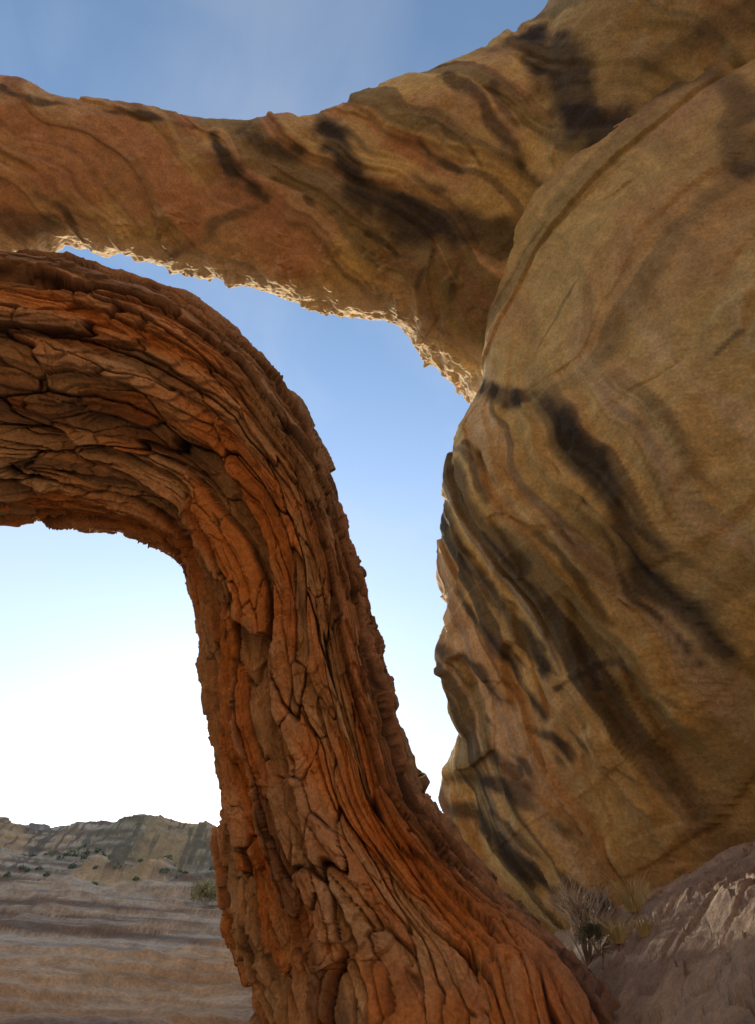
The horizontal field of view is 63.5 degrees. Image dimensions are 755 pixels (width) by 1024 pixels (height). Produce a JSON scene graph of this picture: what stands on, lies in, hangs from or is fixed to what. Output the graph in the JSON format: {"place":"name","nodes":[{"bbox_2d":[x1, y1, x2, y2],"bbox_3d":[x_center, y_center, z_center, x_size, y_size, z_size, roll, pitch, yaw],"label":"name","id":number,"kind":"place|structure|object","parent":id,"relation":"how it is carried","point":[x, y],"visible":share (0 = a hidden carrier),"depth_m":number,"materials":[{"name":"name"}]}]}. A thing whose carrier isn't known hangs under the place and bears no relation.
{"place":"outdoors","nodes":[
{"label":"outdoors","id":0,"kind":"place"},
{"bbox_2d":[0,814,253,1023],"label":"slickrock hill","id":1,"kind":"structure","parent":0,"point":[116,945],"depth_m":46.25,"materials":[{"name":"beige stone"}]},
{"bbox_2d":[3,844,212,885],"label":"hillside brush","id":2,"kind":"object","parent":1,"relation":"on","point":[97,849],"visible":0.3,"depth_m":99.19,"materials":[{"name":"green plant"}]},
{"bbox_2d":[187,876,216,908],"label":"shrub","id":3,"kind":"object","parent":1,"relation":"on","point":[206,889],"visible":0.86,"depth_m":52.35,"materials":[{"name":"green plant"}]},
{"bbox_2d":[0,0,547,827],"label":"sky","id":4,"kind":"structure","parent":0,"point":[102,717],"materials":[{"name":"blue"}]},
{"bbox_2d":[554,840,754,1023],"bbox_3d":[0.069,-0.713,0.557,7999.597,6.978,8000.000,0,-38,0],"label":"ground","id":5,"kind":"structure","parent":0,"point":[689,958],"depth_m":9.31,"materials":[{"name":"stone"}]},
{"bbox_2d":[0,249,620,1023],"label":"sandstone buttress arch","id":6,"kind":"structure","parent":5,"relation":"on","point":[356,879],"depth_m":14.87,"materials":[{"name":"brown sandstone"}]},
{"bbox_2d":[535,871,617,966],"bbox_3d":[4.475,8.984,13.528,2.490,1.804,2.064,31,-47,-33],"label":"bare shrub","id":7,"kind":"object","parent":5,"relation":"on","point":[576,908],"visible":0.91,"depth_m":13.42,"materials":[{"name":"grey plant"}]},
{"bbox_2d":[573,919,610,955],"bbox_3d":[4.558,8.890,12.753,0.902,0.689,0.897,0,-38,0],"label":"leafy shrub","id":8,"kind":"object","parent":5,"relation":"on","point":[591,931],"visible":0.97,"depth_m":12.77,"materials":[{"name":"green plant"}]},
{"bbox_2d":[434,58,754,934],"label":"alcove cliff wall","id":9,"kind":"structure","parent":5,"relation":"on","point":[594,658],"depth_m":19.09,"materials":[{"name":"stone"}]},
{"bbox_2d":[0,0,754,403],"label":"sandstone natural bridge","id":10,"kind":"structure","parent":9,"relation":"attached to","point":[402,200],"depth_m":27.97,"materials":[{"name":"brown stone"}]},
{"bbox_2d":[581,892,615,931],"bbox_3d":[5.029,9.155,13.982,1.089,0.791,0.796,29,-46,-32],"label":"leafy shrub","id":11,"kind":"object","parent":5,"relation":"on","point":[600,910],"visible":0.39,"depth_m":13.99,"materials":[{"name":"brown plant"}]},
{"bbox_2d":[589,913,643,943],"bbox_3d":[4.754,8.239,12.079,1.090,0.519,1.009,0,-38,0],"label":"dry grass tuft","id":12,"kind":"object","parent":5,"relation":"on","point":[618,936],"visible":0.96,"depth_m":12.00,"materials":[{"name":"beige plant"}]},
{"bbox_2d":[600,869,659,912],"bbox_3d":[5.412,7.907,12.719,1.205,0.726,1.370,-22,-43,25],"label":"dry grass tuft","id":13,"kind":"object","parent":5,"relation":"on","point":[633,906],"visible":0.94,"depth_m":12.58,"materials":[{"name":"beige plant"}]},
{"bbox_2d":[626,915,658,936],"bbox_3d":[5.026,7.793,11.495,0.720,0.364,0.643,0,-38,0],"label":"dry grass tuft","id":14,"kind":"object","parent":5,"relation":"on","point":[644,930],"visible":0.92,"depth_m":11.38,"materials":[{"name":"beige plant"}]}
]}

